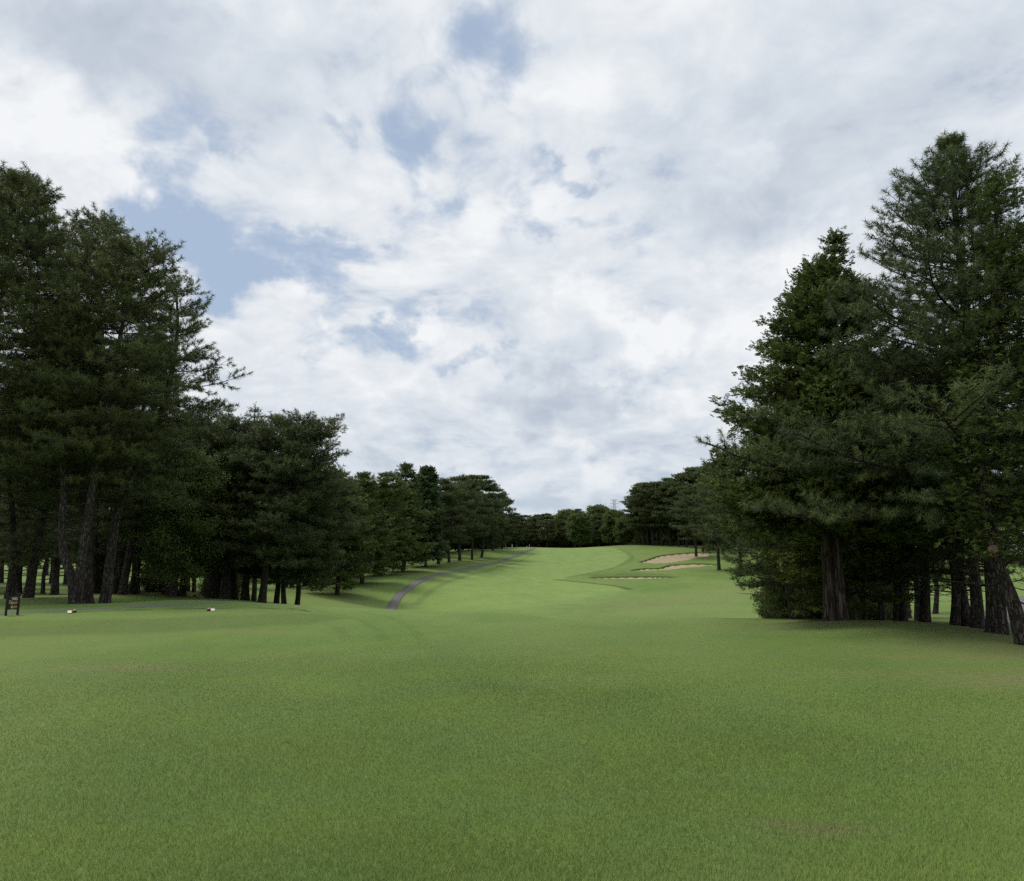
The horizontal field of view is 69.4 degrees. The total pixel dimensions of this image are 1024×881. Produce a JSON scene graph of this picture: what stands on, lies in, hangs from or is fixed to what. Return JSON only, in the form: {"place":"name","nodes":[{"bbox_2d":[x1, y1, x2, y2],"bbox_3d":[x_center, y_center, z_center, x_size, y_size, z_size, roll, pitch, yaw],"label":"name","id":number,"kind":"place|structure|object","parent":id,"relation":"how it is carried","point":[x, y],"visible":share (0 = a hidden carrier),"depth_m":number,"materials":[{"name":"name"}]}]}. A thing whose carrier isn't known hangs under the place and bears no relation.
{"place":"outdoors","nodes":[
{"label":"outdoors","id":0,"kind":"place"},
{"bbox_2d":[386,548,536,609],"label":"cart path","id":1,"kind":"structure","parent":0,"point":[393,604],"depth_m":94.73,"materials":[{"name":"grey asphalt"}]},
{"bbox_2d":[0,545,1023,880],"bbox_3d":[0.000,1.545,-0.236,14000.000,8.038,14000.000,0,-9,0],"label":"ground","id":2,"kind":"structure","parent":0,"point":[584,593],"depth_m":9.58,"materials":[{"name":"green plant"}]},
{"bbox_2d":[4,593,20,615],"bbox_3d":[-12.633,4.158,18.706,0.308,0.582,0.060,7,-11,-40],"label":"hole sign","id":3,"kind":"object","parent":2,"relation":"on","point":[12,602],"visible":0.99,"depth_m":18.70,"materials":[{"name":"brown wood"}]},
{"bbox_2d":[0,388,70,598],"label":"pine tree","id":4,"kind":"object","parent":2,"relation":"on","point":[11,536],"visible":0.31,"depth_m":32.35,"materials":[{"name":"green plant"}]},
{"bbox_2d":[0,479,72,593],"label":"pine tree","id":5,"kind":"object","parent":2,"relation":"on","point":[20,567],"visible":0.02,"depth_m":52.98,"materials":[{"name":"green plant"}]},
{"bbox_2d":[0,482,78,595],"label":"pine tree","id":6,"kind":"object","parent":2,"relation":"on","point":[17,587],"visible":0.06,"depth_m":44.06,"materials":[{"name":"green plant"}]},
{"bbox_2d":[0,436,78,575],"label":"pine tree","id":7,"kind":"object","parent":2,"relation":"on","point":[5,506],"visible":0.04,"depth_m":50.78,"materials":[{"name":"green plant"}]},
{"bbox_2d":[0,161,93,538],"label":"pine tree","id":8,"kind":"object","parent":2,"relation":"on","point":[13,489],"visible":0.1,"depth_m":29.10,"materials":[{"name":"green plant"}]},
{"bbox_2d":[21,511,76,593],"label":"pine tree","id":9,"kind":"object","parent":2,"relation":"on","point":[42,579],"visible":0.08,"depth_m":50.94,"materials":[{"name":"green plant"}]},
{"bbox_2d":[6,473,107,594],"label":"pine tree","id":10,"kind":"object","parent":2,"relation":"on","point":[54,588],"visible":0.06,"depth_m":45.20,"materials":[{"name":"green plant"}]},
{"bbox_2d":[0,301,118,597],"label":"pine tree","id":11,"kind":"object","parent":2,"relation":"on","point":[29,586],"visible":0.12,"depth_m":33.53,"materials":[{"name":"green plant"}]},
{"bbox_2d":[7,467,144,593],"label":"pine tree","id":12,"kind":"object","parent":2,"relation":"on","point":[95,542],"visible":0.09,"depth_m":41.03,"materials":[{"name":"green plant"}]},
{"bbox_2d":[0,201,174,603],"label":"pine tree","id":13,"kind":"object","parent":2,"relation":"on","point":[80,498],"visible":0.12,"depth_m":30.39,"materials":[{"name":"green plant"}]},
{"bbox_2d":[0,159,207,603],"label":"pine tree","id":14,"kind":"object","parent":2,"relation":"on","point":[80,324],"visible":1,"depth_m":26.07,"materials":[{"name":"green plant"}]},
{"bbox_2d":[71,405,155,593],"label":"pine tree","id":15,"kind":"object","parent":2,"relation":"on","point":[117,576],"visible":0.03,"depth_m":41.33,"materials":[{"name":"green plant"}]},
{"bbox_2d":[98,540,129,593],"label":"pine tree","id":16,"kind":"object","parent":2,"relation":"on","point":[100,571],"visible":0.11,"depth_m":56.30,"materials":[{"name":"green plant"}]},
{"bbox_2d":[0,602,228,612],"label":"footpath","id":17,"kind":"structure","parent":2,"relation":"on","point":[119,607],"depth_m":20.93,"materials":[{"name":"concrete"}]},
{"bbox_2d":[76,387,211,593],"bbox_3d":[-21.024,2.315,42.636,7.474,13.122,7.315,5,-10,-28],"label":"pine tree","id":18,"kind":"object","parent":2,"relation":"on","point":[133,585],"visible":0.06,"depth_m":42.16,"materials":[{"name":"green plant"}]},
{"bbox_2d":[93,341,198,594],"bbox_3d":[-19.026,0.974,38.025,5.528,13.834,5.974,0,-9,2],"label":"pine tree","id":19,"kind":"object","parent":2,"relation":"on","point":[135,523],"visible":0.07,"depth_m":37.47,"materials":[{"name":"green plant"}]},
{"bbox_2d":[130,561,179,591],"bbox_3d":[-30.839,11.005,65.108,4.838,5.854,4.903,-6,-10,32],"label":"leafy bush","id":20,"kind":"object","parent":2,"relation":"on","point":[149,586],"visible":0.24,"depth_m":63.88,"materials":[{"name":"green plant"}]},
{"bbox_2d":[67,269,254,603],"bbox_3d":[-14.521,-0.198,30.578,5.542,13.889,5.906,-6,-11,34],"label":"pine tree","id":21,"kind":"object","parent":2,"relation":"on","point":[105,596],"visible":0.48,"depth_m":30.46,"materials":[{"name":"green plant"}]},
{"bbox_2d":[118,443,234,597],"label":"broadleaf tree","id":22,"kind":"object","parent":2,"relation":"on","point":[178,563],"visible":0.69,"depth_m":38.09,"materials":[{"name":"green plant"}]},
{"bbox_2d":[135,399,241,596],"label":"pine tree","id":23,"kind":"object","parent":2,"relation":"on","point":[183,590],"visible":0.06,"depth_m":44.26,"materials":[{"name":"green plant"}]},
{"bbox_2d":[132,420,263,598],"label":"pine tree","id":24,"kind":"object","parent":2,"relation":"on","point":[220,511],"visible":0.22,"depth_m":41.32,"materials":[{"name":"green plant"}]},
{"bbox_2d":[178,401,240,598],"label":"cedar tree","id":25,"kind":"object","parent":2,"relation":"on","point":[229,409],"visible":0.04,"depth_m":58.92,"materials":[{"name":"green plant"}]},
{"bbox_2d":[175,427,256,598],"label":"pine tree","id":26,"kind":"object","parent":2,"relation":"on","point":[216,589],"visible":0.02,"depth_m":44.12,"materials":[{"name":"green plant"}]},
{"bbox_2d":[195,573,251,596],"bbox_3d":[-24.476,10.982,63.065,4.838,5.854,4.903,4,-10,-24],"label":"leafy bush","id":27,"kind":"object","parent":2,"relation":"on","point":[203,589],"visible":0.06,"depth_m":62.20,"materials":[{"name":"green plant"}]},
{"bbox_2d":[203,403,272,599],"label":"cedar tree","id":28,"kind":"object","parent":2,"relation":"on","point":[254,411],"visible":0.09,"depth_m":60.74,"materials":[{"name":"green plant"}]},
{"bbox_2d":[197,449,279,600],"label":"pine tree","id":29,"kind":"object","parent":2,"relation":"on","point":[246,594],"visible":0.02,"depth_m":43.97,"materials":[{"name":"green plant"}]},
{"bbox_2d":[184,434,292,599],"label":"pine tree","id":30,"kind":"object","parent":2,"relation":"on","point":[234,593],"visible":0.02,"depth_m":44.94,"materials":[{"name":"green plant"}]},
{"bbox_2d":[173,412,312,599],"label":"pine tree","id":31,"kind":"object","parent":2,"relation":"on","point":[241,427],"visible":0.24,"depth_m":41.85,"materials":[{"name":"green plant"}]},
{"bbox_2d":[251,576,256,601],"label":"pine tree","id":32,"kind":"object","parent":2,"relation":"on","point":[254,592],"depth_m":52.22,"materials":[{"name":"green plant"}]},
{"bbox_2d":[215,406,366,602],"bbox_3d":[-12.872,3.692,41.770,8.270,11.008,8.129,-8,-12,43],"label":"pine tree","id":33,"kind":"object","parent":2,"relation":"on","point":[299,435],"visible":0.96,"depth_m":40.76,"materials":[{"name":"green plant"}]},
{"bbox_2d":[244,476,345,603],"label":"pine tree","id":34,"kind":"object","parent":2,"relation":"on","point":[284,581],"visible":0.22,"depth_m":43.98,"materials":[{"name":"green plant"}]},
{"bbox_2d":[248,463,346,603],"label":"pine tree","id":35,"kind":"object","parent":2,"relation":"on","point":[278,588],"visible":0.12,"depth_m":44.94,"materials":[{"name":"green plant"}]},
{"bbox_2d":[270,476,367,604],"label":"pine tree","id":36,"kind":"object","parent":2,"relation":"on","point":[348,528],"visible":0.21,"depth_m":46.03,"materials":[{"name":"green plant"}]},
{"bbox_2d":[305,469,382,594],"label":"cedar tree","id":37,"kind":"object","parent":2,"relation":"on","point":[354,554],"visible":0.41,"depth_m":78.42,"materials":[{"name":"green plant"}]},
{"bbox_2d":[332,471,404,583],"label":"cedar tree","id":38,"kind":"object","parent":2,"relation":"on","point":[371,487],"visible":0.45,"depth_m":91.03,"materials":[{"name":"green plant"}]},
{"bbox_2d":[356,471,420,574],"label":"cedar tree","id":39,"kind":"object","parent":2,"relation":"on","point":[386,483],"visible":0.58,"depth_m":102.86,"materials":[{"name":"green plant"}]},
{"bbox_2d":[375,461,436,571],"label":"cedar tree","id":40,"kind":"object","parent":2,"relation":"on","point":[405,468],"visible":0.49,"depth_m":110.79,"materials":[{"name":"green plant"}]},
{"bbox_2d":[406,465,453,566],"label":"cedar tree","id":41,"kind":"object","parent":2,"relation":"on","point":[429,487],"visible":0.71,"depth_m":120.30,"materials":[{"name":"green plant"}]},
{"bbox_2d":[436,477,467,563],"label":"pine tree","id":42,"kind":"object","parent":2,"relation":"on","point":[449,499],"visible":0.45,"depth_m":127.13,"materials":[{"name":"green plant"}]},
{"bbox_2d":[440,482,475,562],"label":"pine tree","id":43,"kind":"object","parent":2,"relation":"on","point":[461,520],"visible":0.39,"depth_m":131.75,"materials":[{"name":"green plant"}]},
{"bbox_2d":[438,474,489,560],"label":"pine tree","id":44,"kind":"object","parent":2,"relation":"on","point":[462,478],"visible":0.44,"depth_m":138.66,"materials":[{"name":"green plant"}]},
{"bbox_2d":[451,474,500,559],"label":"pine tree","id":45,"kind":"object","parent":2,"relation":"on","point":[483,511],"visible":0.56,"depth_m":148.22,"materials":[{"name":"green plant"}]},
{"bbox_2d":[469,490,489,549],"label":"conifer tree","id":46,"kind":"object","parent":2,"relation":"on","point":[478,540],"visible":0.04,"depth_m":184.78,"materials":[{"name":"green plant"}]},
{"bbox_2d":[473,535,497,548],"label":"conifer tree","id":47,"kind":"object","parent":2,"relation":"on","point":[487,544],"visible":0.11,"depth_m":193.51,"materials":[{"name":"green plant"}]},
{"bbox_2d":[466,475,508,557],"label":"pine tree","id":48,"kind":"object","parent":2,"relation":"on","point":[493,485],"visible":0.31,"depth_m":159.07,"materials":[{"name":"green plant"}]},
{"bbox_2d":[477,486,513,550],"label":"pine tree","id":49,"kind":"object","parent":2,"relation":"on","point":[501,494],"visible":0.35,"depth_m":174.54,"materials":[{"name":"green plant"}]},
{"bbox_2d":[494,496,520,549],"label":"pine tree","id":50,"kind":"object","parent":2,"relation":"on","point":[509,509],"visible":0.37,"depth_m":183.94,"materials":[{"name":"green plant"}]},
{"bbox_2d":[509,513,526,546],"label":"pine tree","id":51,"kind":"object","parent":2,"relation":"on","point":[519,516],"visible":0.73,"depth_m":275.38,"materials":[{"name":"green plant"}]},
{"bbox_2d":[524,516,539,546],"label":"pine tree","id":52,"kind":"object","parent":2,"relation":"on","point":[529,528],"visible":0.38,"depth_m":289.96,"materials":[{"name":"green plant"}]},
{"bbox_2d":[527,514,550,546],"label":"pine tree","id":53,"kind":"object","parent":2,"relation":"on","point":[534,519],"visible":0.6,"depth_m":283.57,"materials":[{"name":"green plant"}]},
{"bbox_2d":[536,513,558,547],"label":"pine tree","id":54,"kind":"object","parent":2,"relation":"on","point":[551,535],"visible":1,"depth_m":275.24,"materials":[{"name":"green plant"}]},
{"bbox_2d":[551,508,576,547],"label":"broadleaf tree","id":55,"kind":"object","parent":2,"relation":"on","point":[559,517],"visible":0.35,"depth_m":291.14,"materials":[{"name":"green plant"}]},
{"bbox_2d":[565,512,595,547],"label":"broadleaf tree","id":56,"kind":"object","parent":2,"relation":"on","point":[579,527],"visible":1,"depth_m":242.21,"materials":[{"name":"green plant"}]},
{"bbox_2d":[590,513,603,546],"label":"pine tree","id":57,"kind":"object","parent":2,"relation":"on","point":[597,517],"visible":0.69,"depth_m":272.69,"materials":[{"name":"green plant"}]},
{"bbox_2d":[585,504,611,546],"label":"broadleaf tree","id":58,"kind":"object","parent":2,"relation":"on","point":[596,508],"visible":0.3,"depth_m":287.65,"materials":[{"name":"green plant"}]},
{"bbox_2d":[598,509,623,545],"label":"broadleaf tree","id":59,"kind":"object","parent":2,"relation":"on","point":[610,516],"visible":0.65,"depth_m":232.49,"materials":[{"name":"green plant"}]},
{"bbox_2d":[613,517,635,544],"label":"broadleaf tree","id":60,"kind":"object","parent":2,"relation":"on","point":[623,534],"visible":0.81,"depth_m":218.96,"materials":[{"name":"green plant"}]},
{"bbox_2d":[619,491,647,544],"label":"pine tree","id":61,"kind":"object","parent":2,"relation":"on","point":[625,521],"visible":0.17,"depth_m":188.45,"materials":[{"name":"green plant"}]},
{"bbox_2d":[624,482,648,544],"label":"pine tree","id":62,"kind":"object","parent":2,"relation":"on","point":[629,523],"visible":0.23,"depth_m":186.70,"materials":[{"name":"green plant"}]},
{"bbox_2d":[622,482,657,544],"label":"pine tree","id":63,"kind":"object","parent":2,"relation":"on","point":[631,511],"visible":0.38,"depth_m":184.06,"materials":[{"name":"green plant"}]},
{"bbox_2d":[636,532,651,544],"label":"leafy bush","id":64,"kind":"object","parent":2,"relation":"on","point":[649,539],"visible":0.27,"depth_m":216.51,"materials":[{"name":"green plant"}]},
{"bbox_2d":[632,482,662,545],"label":"pine tree","id":65,"kind":"object","parent":2,"relation":"on","point":[642,488],"visible":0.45,"depth_m":182.29,"materials":[{"name":"green plant"}]},
{"bbox_2d":[637,480,671,545],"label":"pine tree","id":66,"kind":"object","parent":2,"relation":"on","point":[650,493],"visible":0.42,"depth_m":180.19,"materials":[{"name":"green plant"}]},
{"bbox_2d":[648,477,676,545],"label":"pine tree","id":67,"kind":"object","parent":2,"relation":"on","point":[655,514],"visible":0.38,"depth_m":178.23,"materials":[{"name":"green plant"}]},
{"bbox_2d":[652,479,685,546],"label":"pine tree","id":68,"kind":"object","parent":2,"relation":"on","point":[668,517],"visible":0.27,"depth_m":176.74,"materials":[{"name":"green plant"}]},
{"bbox_2d":[660,529,684,544],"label":"leafy bush","id":69,"kind":"object","parent":2,"relation":"on","point":[674,536],"visible":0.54,"depth_m":206.90,"materials":[{"name":"green plant"}]},
{"bbox_2d":[642,553,709,562],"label":"sand bunker","id":70,"kind":"object","parent":2,"relation":"on","point":[671,558],"visible":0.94,"depth_m":146.12},
{"bbox_2d":[637,564,715,570],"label":"sand bunker","id":71,"kind":"object","parent":2,"relation":"on","point":[678,567],"visible":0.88,"depth_m":133.94},
{"bbox_2d":[657,473,696,546],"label":"pine tree","id":72,"kind":"object","parent":2,"relation":"on","point":[672,498],"visible":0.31,"depth_m":173.09,"materials":[{"name":"green plant"}]},
{"bbox_2d":[666,465,697,547],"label":"pine tree","id":73,"kind":"object","parent":2,"relation":"on","point":[682,522],"visible":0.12,"depth_m":170.90,"materials":[{"name":"green plant"}]},
{"bbox_2d":[674,465,704,545],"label":"pine tree","id":74,"kind":"object","parent":2,"relation":"on","point":[684,475],"visible":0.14,"depth_m":169.36,"materials":[{"name":"green plant"}]},
{"bbox_2d":[669,483,715,556],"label":"pine tree","id":75,"kind":"object","parent":2,"relation":"on","point":[689,488],"visible":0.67,"depth_m":145.63,"materials":[{"name":"green plant"}]},
{"bbox_2d":[682,465,714,548],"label":"pine tree","id":76,"kind":"object","parent":2,"relation":"on","point":[697,472],"visible":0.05,"depth_m":163.74,"materials":[{"name":"green plant"}]},
{"bbox_2d":[683,488,715,551],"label":"pine tree","id":77,"kind":"object","parent":2,"relation":"on","point":[697,522],"visible":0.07,"depth_m":154.58,"materials":[{"name":"green plant"}]},
{"bbox_2d":[687,477,742,569],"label":"pine tree","id":78,"kind":"object","parent":2,"relation":"on","point":[703,519],"visible":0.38,"depth_m":122.40,"materials":[{"name":"green plant"}]},
{"bbox_2d":[706,471,753,566],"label":"pine tree","id":79,"kind":"object","parent":2,"relation":"on","point":[729,543],"visible":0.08,"depth_m":119.08,"materials":[{"name":"green plant"}]},
{"bbox_2d":[695,437,822,618],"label":"pine tree","id":80,"kind":"object","parent":2,"relation":"on","point":[743,569],"visible":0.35,"depth_m":26.46,"materials":[{"name":"green plant"}]},
{"bbox_2d":[722,458,807,600],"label":"pine tree","id":81,"kind":"object","parent":2,"relation":"on","point":[739,539],"visible":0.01,"depth_m":31.64,"materials":[{"name":"green plant"}]},
{"bbox_2d":[753,562,810,618],"bbox_3d":[10.516,5.756,28.451,2.452,2.927,2.419,-6,-11,36],"label":"leafy bush","id":82,"kind":"object","parent":2,"relation":"on","point":[777,612],"visible":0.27,"depth_m":28.09,"materials":[{"name":"green plant"}]},
{"bbox_2d":[747,577,819,617],"bbox_3d":[13.685,6.386,35.467,4.903,5.854,4.838,0,-9,0],"label":"leafy bush","id":83,"kind":"object","parent":2,"relation":"on","point":[759,595],"visible":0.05,"depth_m":35.92,"materials":[{"name":"green plant"}]},
{"bbox_2d":[750,542,874,619],"bbox_3d":[13.690,5.639,33.531,5.322,6.440,5.394,5,-10,-30],"label":"leafy bush","id":84,"kind":"object","parent":2,"relation":"on","point":[815,615],"visible":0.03,"depth_m":32.73,"materials":[{"name":"green plant"}]},
{"bbox_2d":[687,225,968,620],"bbox_3d":[8.528,-0.625,20.256,6.812,10.916,7.447,8,-12,-42],"label":"cypress tree","id":85,"kind":"object","parent":2,"relation":"on","point":[804,310],"visible":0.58,"depth_m":19.24,"materials":[{"name":"green plant"}]},
{"bbox_2d":[742,359,932,617],"bbox_3d":[10.282,1.460,23.580,5.810,8.517,5.753,-1,-9,6],"label":"cypress tree","id":86,"kind":"object","parent":2,"relation":"on","point":[801,558],"visible":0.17,"depth_m":22.35,"materials":[{"name":"green plant"}]},
{"bbox_2d":[693,130,1023,634],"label":"pine tree","id":87,"kind":"object","parent":2,"relation":"on","point":[948,175],"visible":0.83,"depth_m":16.43,"materials":[{"name":"green plant"}]},
{"bbox_2d":[853,584,911,619],"bbox_3d":[16.413,6.227,36.451,5.564,6.732,5.639,-5,-10,29],"label":"leafy bush","id":88,"kind":"object","parent":2,"relation":"on","point":[874,611],"visible":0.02,"depth_m":34.32,"materials":[{"name":"green plant"}]},
{"bbox_2d":[847,521,931,620],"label":"pine tree","id":89,"kind":"object","parent":2,"relation":"on","point":[895,615],"visible":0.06,"depth_m":22.18,"materials":[{"name":"green plant"}]},
{"bbox_2d":[849,543,930,620],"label":"pine tree","id":90,"kind":"object","parent":2,"relation":"on","point":[881,612],"depth_m":28.19,"materials":[{"name":"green plant"}]},
{"bbox_2d":[846,518,952,620],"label":"pine tree","id":91,"kind":"object","parent":2,"relation":"on","point":[903,615],"visible":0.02,"depth_m":22.88,"materials":[{"name":"green plant"}]},
{"bbox_2d":[862,539,949,620],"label":"pine tree","id":92,"kind":"object","parent":2,"relation":"on","point":[916,609],"depth_m":25.44,"materials":[{"name":"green plant"}]},
{"bbox_2d":[853,352,983,622],"bbox_3d":[11.945,1.268,22.149,4.660,8.360,4.761,5,-10,-32],"label":"pine tree","id":93,"kind":"object","parent":2,"relation":"on","point":[925,609],"visible":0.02,"depth_m":21.90,"materials":[{"name":"green plant"}]},
{"bbox_2d":[927,523,964,613],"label":"pine tree","id":94,"kind":"object","parent":2,"relation":"on","point":[935,607],"visible":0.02,"depth_m":42.95,"materials":[{"name":"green plant"}]},
{"bbox_2d":[885,385,1019,625],"bbox_3d":[11.918,1.493,20.530,3.906,7.251,4.085,-3,-9,18],"label":"pine tree","id":95,"kind":"object","parent":2,"relation":"on","point":[955,611],"visible":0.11,"depth_m":20.10,"materials":[{"name":"green plant"}]},
{"bbox_2d":[892,381,1023,626],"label":"pine tree","id":96,"kind":"object","parent":2,"relation":"on","point":[965,607],"visible":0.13,"depth_m":20.14,"materials":[{"name":"green plant"}]},
{"bbox_2d":[893,306,1023,628],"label":"pine tree","id":97,"kind":"object","parent":2,"relation":"on","point":[977,617],"visible":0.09,"depth_m":18.46,"materials":[{"name":"green plant"}]},
{"bbox_2d":[912,164,1023,644],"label":"cypress tree","id":98,"kind":"object","parent":2,"relation":"on","point":[988,516],"visible":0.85,"depth_m":14.75,"materials":[{"name":"green plant"}]},
{"bbox_2d":[930,460,1021,597],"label":"pine tree","id":99,"kind":"object","parent":2,"relation":"on","point":[935,588],"visible":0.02,"depth_m":33.23,"materials":[{"name":"green plant"}]},
{"bbox_2d":[983,364,1023,590],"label":"pine tree","id":100,"kind":"object","parent":2,"relation":"on","point":[1010,527],"visible":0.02,"depth_m":21.91,"materials":[{"name":"green plant"}]},
{"bbox_2d":[0,0,1023,544],"label":"sky","id":101,"kind":"structure","parent":0,"point":[525,245],"materials":[{"name":"white"}]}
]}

